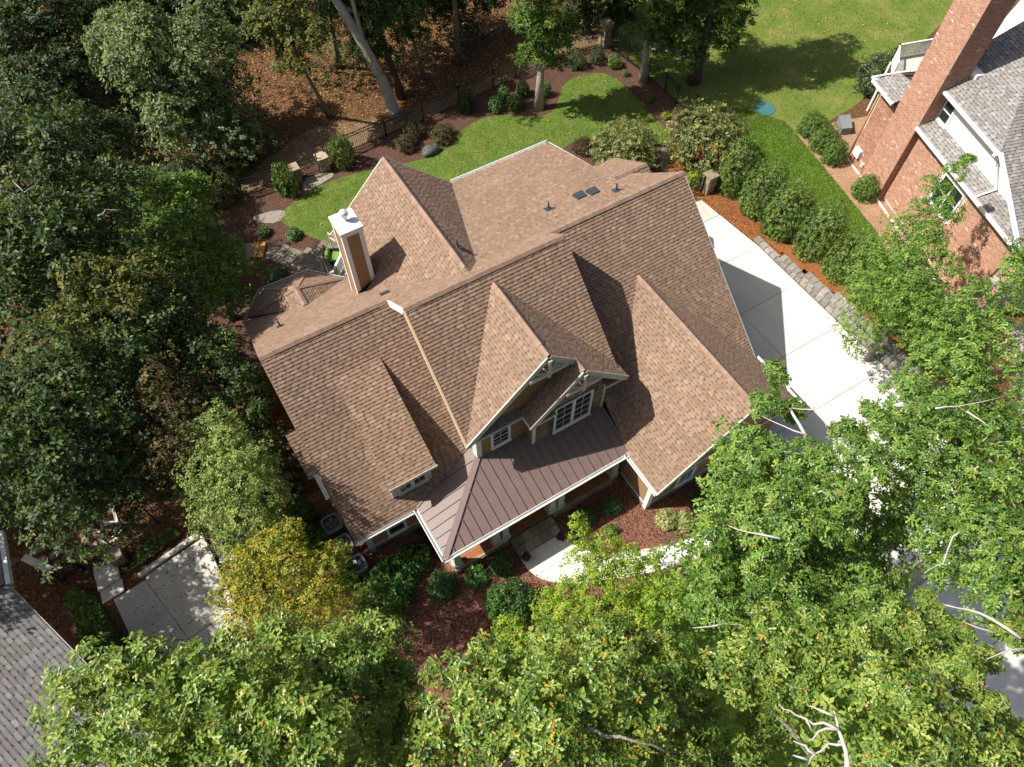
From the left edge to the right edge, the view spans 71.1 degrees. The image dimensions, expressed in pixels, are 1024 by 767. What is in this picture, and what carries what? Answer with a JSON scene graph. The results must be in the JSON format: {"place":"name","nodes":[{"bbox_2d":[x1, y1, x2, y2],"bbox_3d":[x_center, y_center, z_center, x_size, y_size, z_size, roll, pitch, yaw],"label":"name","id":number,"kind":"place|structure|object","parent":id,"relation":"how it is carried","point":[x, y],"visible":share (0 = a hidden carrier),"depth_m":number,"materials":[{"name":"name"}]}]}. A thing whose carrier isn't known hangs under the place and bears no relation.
{"place":"outdoors","nodes":[
{"label":"outdoors","id":0,"kind":"place"},
{"bbox_2d":[49,584,169,718],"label":"ivy ground","id":1,"kind":"structure","parent":0,"point":[66,625],"depth_m":28.78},
{"bbox_2d":[62,585,147,706],"bbox_3d":[-15.508,10.740,27.807,1.433,0.254,7.748,-37,65,-20],"label":"ivy","id":2,"kind":"object","parent":1,"relation":"on","point":[89,617],"visible":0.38,"depth_m":28.58,"materials":[{"name":"green plant"}]},
{"bbox_2d":[114,539,250,714],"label":"side driveway","id":3,"kind":"structure","parent":0,"point":[138,619],"depth_m":29.05,"materials":[{"name":"concrete"}]},
{"bbox_2d":[279,73,671,243],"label":"lawn","id":4,"kind":"structure","parent":0,"point":[440,169],"depth_m":43.73,"materials":[{"name":"green plant"}]},
{"bbox_2d":[0,0,1023,766],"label":"ground","id":5,"kind":"structure","parent":0,"point":[178,520],"depth_m":44.23,"materials":[{"name":"brown soil"}]},
{"bbox_2d":[34,523,101,580],"bbox_3d":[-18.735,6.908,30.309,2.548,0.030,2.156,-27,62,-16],"label":"shrub","id":6,"kind":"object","parent":5,"relation":"on","point":[52,554],"depth_m":30.25,"materials":[{"name":"green plant"}]},
{"bbox_2d":[0,0,148,169],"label":"woodland tree","id":7,"kind":"object","parent":5,"relation":"on","point":[23,88],"visible":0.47,"depth_m":39.21,"materials":[{"name":"green plant"}]},
{"bbox_2d":[0,399,149,583],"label":"woodland tree","id":8,"kind":"object","parent":5,"relation":"on","point":[91,467],"visible":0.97,"depth_m":22.70,"materials":[{"name":"green plant"}]},
{"bbox_2d":[0,99,161,366],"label":"woodland tree","id":9,"kind":"object","parent":5,"relation":"on","point":[36,241],"visible":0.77,"depth_m":26.19,"materials":[{"name":"green plant"}]},
{"bbox_2d":[0,312,177,538],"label":"woodland tree","id":10,"kind":"object","parent":5,"relation":"on","point":[36,382],"visible":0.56,"depth_m":23.66,"materials":[{"name":"green plant"}]},
{"bbox_2d":[0,88,181,300],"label":"woodland tree","id":11,"kind":"object","parent":5,"relation":"on","point":[12,147],"visible":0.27,"depth_m":33.24,"materials":[{"name":"green plant"}]},
{"bbox_2d":[0,530,185,766],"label":"grey roof house","id":12,"kind":"structure","parent":5,"relation":"on","point":[33,641],"depth_m":22.61,"materials":[{"name":"grey"}]},
{"bbox_2d":[93,562,124,603],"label":"pad steps","id":13,"kind":"structure","parent":5,"relation":"on","point":[109,582],"depth_m":29.40,"materials":[{"name":"concrete"}]},
{"bbox_2d":[0,251,220,639],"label":"fallen leaves","id":14,"kind":"object","parent":5,"relation":"on","point":[21,572],"visible":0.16,"depth_m":30.16,"materials":[{"name":"brown plant"}]},
{"bbox_2d":[28,246,204,416],"bbox_3d":[-14.707,-1.140,29.194,5.426,10.460,4.923,-27,62,-16],"label":"woodland tree","id":15,"kind":"object","parent":5,"relation":"on","point":[80,312],"visible":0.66,"depth_m":25.72,"materials":[{"name":"green plant"}]},
{"bbox_2d":[43,0,195,47],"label":"woodland tree","id":16,"kind":"object","parent":5,"relation":"on","point":[162,2],"visible":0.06,"depth_m":46.62,"materials":[{"name":"green plant"}]},
{"bbox_2d":[57,272,242,449],"bbox_3d":[-13.935,-0.154,29.186,4.480,9.431,6.888,29,63,17],"label":"woodland tree","id":17,"kind":"object","parent":5,"relation":"on","point":[125,352],"visible":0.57,"depth_m":25.88,"materials":[{"name":"green plant"}]},
{"bbox_2d":[0,163,306,531],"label":"undergrowth","id":18,"kind":"object","parent":5,"relation":"on","point":[270,411],"visible":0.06,"depth_m":33.89,"materials":[{"name":"green plant"}]},
{"bbox_2d":[130,527,180,568],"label":"ivy","id":19,"kind":"object","parent":5,"relation":"on","point":[152,547],"visible":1,"depth_m":30.14,"materials":[{"name":"green plant"}]},
{"bbox_2d":[106,350,237,531],"bbox_3d":[-12.355,2.909,27.735,3.637,8.706,5.550,8,59,5],"label":"woodland tree","id":20,"kind":"object","parent":5,"relation":"on","point":[161,445],"visible":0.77,"depth_m":25.04,"materials":[{"name":"green plant"}]},
{"bbox_2d":[152,151,210,194],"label":"woodland shrub","id":21,"kind":"object","parent":5,"relation":"on","point":[184,162],"visible":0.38,"depth_m":40.76,"materials":[{"name":"green plant"}]},
{"bbox_2d":[80,0,283,177],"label":"woodland tree","id":22,"kind":"object","parent":5,"relation":"on","point":[126,47],"visible":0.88,"depth_m":38.71,"materials":[{"name":"green plant"}]},
{"bbox_2d":[137,531,234,603],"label":"kerb","id":23,"kind":"structure","parent":5,"relation":"on","point":[163,558],"depth_m":29.91,"materials":[{"name":"concrete"}]},
{"bbox_2d":[116,162,281,329],"bbox_3d":[-14.689,-6.035,33.660,6.062,7.979,9.177,-27,62,-16],"label":"woodland tree","id":24,"kind":"object","parent":5,"relation":"on","point":[217,279],"visible":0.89,"depth_m":31.44,"materials":[{"name":"green plant"}]},
{"bbox_2d":[163,0,283,57],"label":"woodland tree","id":25,"kind":"object","parent":5,"relation":"on","point":[231,9],"visible":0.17,"depth_m":46.78,"materials":[{"name":"green plant"}]},
{"bbox_2d":[167,295,286,463],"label":"woodland tree","id":26,"kind":"object","parent":5,"relation":"on","point":[214,351],"visible":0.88,"depth_m":27.39,"materials":[{"name":"green plant"}]},
{"bbox_2d":[20,607,440,766],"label":"oak tree","id":27,"kind":"object","parent":5,"relation":"on","point":[318,725],"visible":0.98,"depth_m":11.99,"materials":[{"name":"green plant"}]},
{"bbox_2d":[169,397,300,562],"bbox_3d":[-10.036,4.656,27.057,4.203,8.016,5.945,-27,62,-16],"label":"ornamental tree","id":28,"kind":"object","parent":5,"relation":"on","point":[225,497],"visible":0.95,"depth_m":24.67,"materials":[{"name":"green plant"}]},
{"bbox_2d":[204,515,358,651],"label":"maple tree","id":29,"kind":"object","parent":5,"relation":"on","point":[248,602],"visible":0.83,"depth_m":22.99,"materials":[{"name":"yellow plant"}]},
{"bbox_2d":[238,0,332,118],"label":"woodland tree","id":30,"kind":"object","parent":5,"relation":"on","point":[262,10],"visible":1,"depth_m":38.14,"materials":[{"name":"green plant"}]},
{"bbox_2d":[21,0,596,226],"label":"fallen leaves","id":31,"kind":"object","parent":5,"relation":"on","point":[361,96],"visible":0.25,"depth_m":46.38,"materials":[{"name":"brown plant"}]},
{"bbox_2d":[268,0,380,98],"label":"woodland tree","id":32,"kind":"object","parent":5,"relation":"on","point":[336,45],"visible":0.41,"depth_m":44.86,"materials":[{"name":"green plant"}]},
{"bbox_2d":[333,0,407,100],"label":"woodland tree","id":33,"kind":"object","parent":5,"relation":"on","point":[396,81],"visible":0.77,"depth_m":41.03,"materials":[{"name":"green plant"}]},
{"bbox_2d":[314,0,433,121],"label":"woodland tree","id":34,"kind":"object","parent":5,"relation":"on","point":[357,29],"visible":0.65,"depth_m":41.67,"materials":[{"name":"green plant"}]},
{"bbox_2d":[170,24,598,222],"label":"dirt strip","id":35,"kind":"object","parent":5,"relation":"on","point":[294,154],"visible":0.38,"depth_m":44.01,"materials":[{"name":"brown soil"}]},
{"bbox_2d":[206,157,251,184],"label":"woodland shrub","id":36,"kind":"object","parent":35,"relation":"on","point":[232,174],"visible":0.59,"depth_m":41.49,"materials":[{"name":"green plant"}]},
{"bbox_2d":[202,45,714,367],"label":"mulch bed","id":37,"kind":"object","parent":5,"relation":"on","point":[239,214],"visible":0.24,"depth_m":43.06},
{"bbox_2d":[203,179,240,211],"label":"woodland shrub","id":38,"kind":"object","parent":37,"relation":"on","point":[225,202],"visible":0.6,"depth_m":40.58,"materials":[{"name":"green plant"}]},
{"bbox_2d":[194,162,286,210],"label":"metal fence","id":39,"kind":"object","parent":37,"relation":"on","point":[243,184],"visible":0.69,"depth_m":40.41,"materials":[{"name":"black metal"}]},
{"bbox_2d":[270,160,299,198],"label":"upright holly","id":40,"kind":"object","parent":37,"relation":"on","point":[278,180],"visible":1,"depth_m":40.26,"materials":[{"name":"green plant"}]},
{"bbox_2d":[264,241,339,272],"bbox_3d":[-10.015,-5.912,38.154,6.838,0.001,4.596,-3,58,-2],"label":"terrace bed","id":41,"kind":"object","parent":37,"relation":"on","point":[268,247],"visible":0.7,"depth_m":38.98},
{"bbox_2d":[264,238,345,275],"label":"terrace","id":42,"kind":"structure","parent":41,"relation":"on","point":[295,263],"depth_m":38.73,"materials":[{"name":"grey stone"}]},
{"bbox_2d":[326,127,355,171],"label":"upright holly","id":43,"kind":"object","parent":37,"relation":"on","point":[341,144],"visible":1,"depth_m":41.46,"materials":[{"name":"green plant"}]},
{"bbox_2d":[427,121,455,146],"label":"bed shrub","id":44,"kind":"object","parent":37,"relation":"on","point":[442,127],"visible":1,"depth_m":43.15,"materials":[{"name":"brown plant"}]},
{"bbox_2d":[321,27,601,161],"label":"metal fence","id":45,"kind":"object","parent":37,"relation":"on","point":[493,86],"visible":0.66,"depth_m":44.44,"materials":[{"name":"black metal"}]},
{"bbox_2d":[455,85,474,113],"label":"bed shrub","id":46,"kind":"object","parent":37,"relation":"on","point":[463,99],"visible":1,"depth_m":44.26,"materials":[{"name":"green plant"}]},
{"bbox_2d":[505,0,582,111],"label":"lawn tree","id":47,"kind":"object","parent":37,"relation":"on","point":[541,24],"visible":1,"depth_m":40.39,"materials":[{"name":"green plant"}]},
{"bbox_2d":[598,17,614,48],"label":"stone pillar","id":48,"kind":"structure","parent":37,"relation":"on","point":[605,41],"depth_m":47.52,"materials":[{"name":"beige stone"}]},
{"bbox_2d":[586,113,662,172],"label":"garden bush","id":49,"kind":"object","parent":37,"relation":"on","point":[636,140],"visible":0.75,"depth_m":41.00,"materials":[{"name":"green plant"}]},
{"bbox_2d":[618,0,698,83],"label":"lawn tree","id":50,"kind":"object","parent":37,"relation":"on","point":[658,18],"visible":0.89,"depth_m":43.17,"materials":[{"name":"green plant"}]},
{"bbox_2d":[609,29,711,171],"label":"metal fence","id":51,"kind":"object","parent":37,"relation":"on","point":[678,86],"visible":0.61,"depth_m":45.66,"materials":[{"name":"black metal"}]},
{"bbox_2d":[414,0,512,66],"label":"woodland tree","id":52,"kind":"object","parent":5,"relation":"on","point":[452,7],"visible":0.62,"depth_m":46.29,"materials":[{"name":"green plant"}]},
{"bbox_2d":[242,140,804,573],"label":"house","id":53,"kind":"structure","parent":5,"relation":"on","point":[518,350],"depth_m":28.08,"materials":[{"name":"brown"}]},
{"bbox_2d":[490,425,511,450],"bbox_3d":[-0.423,2.061,27.759,0.940,1.380,0.100,-27,62,-16],"label":"window","id":54,"kind":"structure","parent":53,"relation":"in","point":[502,437],"depth_m":27.94,"materials":[{"name":"white paint"}]},
{"bbox_2d":[552,388,593,434],"bbox_3d":[2.430,1.126,28.370,1.860,1.940,0.100,-27,62,-16],"label":"window","id":55,"kind":"structure","parent":53,"relation":"in","point":[571,412],"depth_m":28.41,"materials":[{"name":"white paint"}]},
{"bbox_2d":[301,436,786,716],"bbox_3d":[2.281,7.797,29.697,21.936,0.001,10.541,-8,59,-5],"label":"front bed","id":56,"kind":"object","parent":5,"relation":"on","point":[321,503],"visible":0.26,"depth_m":29.68,"materials":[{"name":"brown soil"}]},
{"bbox_2d":[285,497,320,530],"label":"green bush","id":57,"kind":"object","parent":56,"relation":"on","point":[302,512],"visible":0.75,"depth_m":30.03,"materials":[{"name":"green plant"}]},
{"bbox_2d":[298,524,331,557],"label":"green bush","id":58,"kind":"object","parent":56,"relation":"on","point":[320,533],"visible":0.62,"depth_m":29.38,"materials":[{"name":"green plant"}]},
{"bbox_2d":[320,512,346,539],"bbox_3d":[-7.570,6.043,30.353,0.844,0.792,0.844,-27,62,-16],"label":"air conditioner","id":59,"kind":"object","parent":56,"relation":"on","point":[332,525],"visible":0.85,"depth_m":30.11,"materials":[{"name":"grey metal"}]},
{"bbox_2d":[345,553,370,579],"bbox_3d":[-6.329,7.543,29.427,0.844,0.792,0.844,-27,62,-16],"label":"air conditioner","id":60,"kind":"object","parent":56,"relation":"on","point":[358,559],"visible":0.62,"depth_m":29.23,"materials":[{"name":"grey metal"}]},
{"bbox_2d":[350,571,409,623],"bbox_3d":[-5.278,8.598,28.371,2.553,2.147,2.376,4,59,2],"label":"laurel bush","id":61,"kind":"object","parent":56,"relation":"on","point":[396,600],"visible":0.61,"depth_m":28.03,"materials":[{"name":"green plant"}]},
{"bbox_2d":[366,550,419,608],"bbox_3d":[-4.795,7.940,29.032,2.298,1.663,2.256,-27,62,-16],"label":"laurel bush","id":62,"kind":"object","parent":56,"relation":"on","point":[400,583],"visible":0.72,"depth_m":28.73,"materials":[{"name":"green plant"}]},
{"bbox_2d":[398,540,434,575],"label":"laurel bush","id":63,"kind":"object","parent":56,"relation":"on","point":[416,566],"visible":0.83,"depth_m":29.38,"materials":[{"name":"green plant"}]},
{"bbox_2d":[425,569,457,601],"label":"round shrub","id":64,"kind":"object","parent":56,"relation":"on","point":[433,583],"visible":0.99,"depth_m":28.75,"materials":[{"name":"green plant"}]},
{"bbox_2d":[464,561,489,589],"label":"round shrub","id":65,"kind":"object","parent":56,"relation":"on","point":[480,582],"visible":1,"depth_m":29.04,"materials":[{"name":"green plant"}]},
{"bbox_2d":[486,551,514,577],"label":"round shrub","id":66,"kind":"object","parent":56,"relation":"on","point":[504,557],"visible":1,"depth_m":29.27,"materials":[{"name":"green plant"}]},
{"bbox_2d":[482,575,536,635],"bbox_3d":[-0.024,8.449,27.841,2.193,3.535,2.215,-27,62,-16],"label":"conical shrub","id":67,"kind":"object","parent":56,"relation":"on","point":[493,598],"visible":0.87,"depth_m":27.27,"materials":[{"name":"green plant"}]},
{"bbox_2d":[599,494,622,516],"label":"round shrub","id":68,"kind":"object","parent":56,"relation":"on","point":[614,500],"visible":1,"depth_m":30.71,"materials":[{"name":"green plant"}]},
{"bbox_2d":[654,507,679,530],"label":"variegated shrub","id":69,"kind":"object","parent":56,"relation":"on","point":[670,525],"visible":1,"depth_m":30.29,"materials":[{"name":"yellow plant"}]},
{"bbox_2d":[389,605,738,766],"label":"oak tree","id":70,"kind":"object","parent":5,"relation":"on","point":[556,698],"visible":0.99,"depth_m":12.00,"materials":[{"name":"green plant"}]},
{"bbox_2d":[530,0,645,41],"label":"woodland tree","id":71,"kind":"object","parent":5,"relation":"on","point":[612,9],"visible":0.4,"depth_m":47.97,"materials":[{"name":"green plant"}]},
{"bbox_2d":[522,490,814,582],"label":"front walk","id":72,"kind":"structure","parent":5,"relation":"on","point":[547,555],"depth_m":29.93,"materials":[{"name":"concrete"}]},
{"bbox_2d":[658,138,950,339],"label":"pine straw bed","id":73,"kind":"object","parent":5,"relation":"on","point":[684,170],"visible":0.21,"depth_m":40.74,"materials":[{"name":"orange plant"}]},
{"bbox_2d":[660,96,754,185],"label":"garden bush","id":74,"kind":"object","parent":73,"relation":"on","point":[699,116],"visible":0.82,"depth_m":40.49,"materials":[{"name":"green plant"}]},
{"bbox_2d":[716,135,760,199],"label":"holly bush","id":75,"kind":"object","parent":73,"relation":"on","point":[737,172],"visible":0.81,"depth_m":39.59,"materials":[{"name":"green plant"}]},
{"bbox_2d":[737,155,789,222],"bbox_3d":[13.894,-10.625,39.337,2.491,4.632,2.590,-27,62,-16],"label":"holly bush","id":76,"kind":"object","parent":73,"relation":"on","point":[765,190],"visible":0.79,"depth_m":38.76,"materials":[{"name":"green plant"}]},
{"bbox_2d":[759,177,817,243],"bbox_3d":[14.921,-9.160,38.461,2.709,4.572,2.551,-27,62,-16],"label":"holly bush","id":77,"kind":"object","parent":73,"relation":"on","point":[782,216],"visible":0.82,"depth_m":37.85,"materials":[{"name":"green plant"}]},
{"bbox_2d":[753,236,940,411],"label":"retaining wall","id":78,"kind":"structure","parent":5,"relation":"on","point":[822,294],"depth_m":36.43,"materials":[{"name":"beige stone"}]},
{"bbox_2d":[797,125,952,302],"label":"neighbour bed","id":79,"kind":"object","parent":5,"relation":"on","point":[845,176],"visible":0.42,"depth_m":40.88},
{"bbox_2d":[795,109,828,140],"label":"round shrub","id":80,"kind":"object","parent":79,"relation":"on","point":[807,130],"visible":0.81,"depth_m":43.07,"materials":[{"name":"green plant"}]},
{"bbox_2d":[807,121,842,155],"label":"round shrub","id":81,"kind":"object","parent":79,"relation":"on","point":[826,132],"visible":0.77,"depth_m":42.32,"materials":[{"name":"green plant"}]},
{"bbox_2d":[819,139,848,167],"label":"round shrub","id":82,"kind":"object","parent":79,"relation":"on","point":[829,155],"visible":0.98,"depth_m":41.80,"materials":[{"name":"green plant"}]},
{"bbox_2d":[850,174,881,204],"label":"round shrub","id":83,"kind":"object","parent":79,"relation":"on","point":[865,185],"visible":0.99,"depth_m":40.36,"materials":[{"name":"green plant"}]},
{"bbox_2d":[831,152,977,364],"bbox_3d":[17.019,-4.403,32.230,5.141,8.520,9.103,9,59,6],"label":"side yard tree","id":84,"kind":"object","parent":5,"relation":"on","point":[909,289],"visible":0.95,"depth_m":30.05,"materials":[{"name":"green plant"}]},
{"bbox_2d":[847,0,1023,316],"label":"brick house","id":85,"kind":"structure","parent":5,"relation":"on","point":[958,94],"depth_m":34.56,"materials":[{"name":"brick"}]},
{"bbox_2d":[934,99,956,129],"bbox_3d":[21.559,-13.782,35.865,0.120,1.260,1.651,-12,59,-7],"label":"window","id":86,"kind":"structure","parent":85,"relation":"in","point":[947,111],"depth_m":35.77,"materials":[{"name":"glass"}]},
{"bbox_2d":[929,173,965,223],"bbox_3d":[21.984,-9.402,36.306,0.120,1.860,1.851,-12,59,-7],"label":"window","id":87,"kind":"structure","parent":85,"relation":"in","point":[959,194],"depth_m":35.94,"materials":[{"name":"white paint"}]},
{"bbox_2d":[1001,0,1023,29],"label":"drive","id":88,"kind":"structure","parent":5,"relation":"on","point":[1014,17],"depth_m":50.15,"materials":[{"name":"concrete"}]},
{"bbox_2d":[591,0,953,140],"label":"side lawn","id":89,"kind":"structure","parent":0,"point":[843,93],"depth_m":48.02,"materials":[{"name":"green plant"}]},
{"bbox_2d":[663,0,759,86],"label":"lawn tree","id":90,"kind":"object","parent":89,"relation":"on","point":[704,35],"visible":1,"depth_m":42.79,"materials":[{"name":"green plant"}]},
{"bbox_2d":[852,47,896,99],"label":"dark laurel","id":91,"kind":"object","parent":89,"relation":"on","point":[875,61],"visible":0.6,"depth_m":44.66,"materials":[{"name":"green plant"}]},
{"bbox_2d":[585,510,962,766],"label":"front lawn","id":92,"kind":"structure","parent":0,"point":[703,638],"depth_m":26.98,"materials":[{"name":"green plant"}]},
{"bbox_2d":[490,509,692,671],"bbox_3d":[2.671,8.110,25.803,6.968,6.446,4.987,-27,62,-16],"label":"maple tree","id":93,"kind":"object","parent":92,"relation":"on","point":[611,595],"visible":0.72,"depth_m":24.43,"materials":[{"name":"green plant"}]},
{"bbox_2d":[648,358,912,662],"bbox_3d":[7.552,5.857,22.230,9.402,14.875,6.299,-58,74,-27],"label":"oak tree","id":94,"kind":"object","parent":92,"relation":"on","point":[769,509],"visible":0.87,"depth_m":16.50,"materials":[{"name":"green plant"}]},
{"bbox_2d":[666,586,1023,766],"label":"oak tree","id":95,"kind":"object","parent":92,"relation":"on","point":[925,727],"visible":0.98,"depth_m":13.33,"materials":[{"name":"green plant"}]},
{"bbox_2d":[841,236,1023,660],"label":"oak tree","id":96,"kind":"object","parent":92,"relation":"on","point":[962,523],"visible":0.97,"depth_m":18.38,"materials":[{"name":"green plant"}]},
{"bbox_2d":[690,105,892,277],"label":"side lawn","id":97,"kind":"structure","parent":0,"point":[854,226],"depth_m":42.13,"materials":[{"name":"green plant"}]},
{"bbox_2d":[767,223,1003,411],"bbox_3d":[18.707,-3.926,36.420,3.350,0.707,13.100,-27,62,-16],"label":"raised bed","id":98,"kind":"object","parent":97,"relation":"on","point":[787,249],"visible":0.25,"depth_m":37.49,"materials":[{"name":"brown soil"}]},
{"bbox_2d":[792,200,851,264],"bbox_3d":[16.215,-7.790,37.673,2.727,4.553,2.611,-27,62,-16],"label":"holly bush","id":99,"kind":"object","parent":98,"relation":"on","point":[810,226],"visible":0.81,"depth_m":36.91,"materials":[{"name":"green plant"}]},
{"bbox_2d":[818,228,875,286],"bbox_3d":[17.258,-6.294,36.767,2.426,4.333,2.499,-27,62,-16],"label":"holly bush","id":100,"kind":"object","parent":98,"relation":"on","point":[829,271],"visible":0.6,"depth_m":36.21,"materials":[{"name":"green plant"}]},
{"bbox_2d":[831,116,869,151],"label":"neighbour patio","id":101,"kind":"structure","parent":0,"point":[851,137],"depth_m":43.90,"materials":[{"name":"beige concrete"}]},
{"bbox_2d":[864,38,932,127],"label":"timber deck","id":102,"kind":"structure","parent":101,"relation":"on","point":[898,63],"depth_m":41.71,"materials":[{"name":"wood"}]},
{"bbox_2d":[696,200,1023,757],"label":"driveway","id":103,"kind":"structure","parent":0,"point":[825,366],"depth_m":35.14,"materials":[{"name":"concrete"}]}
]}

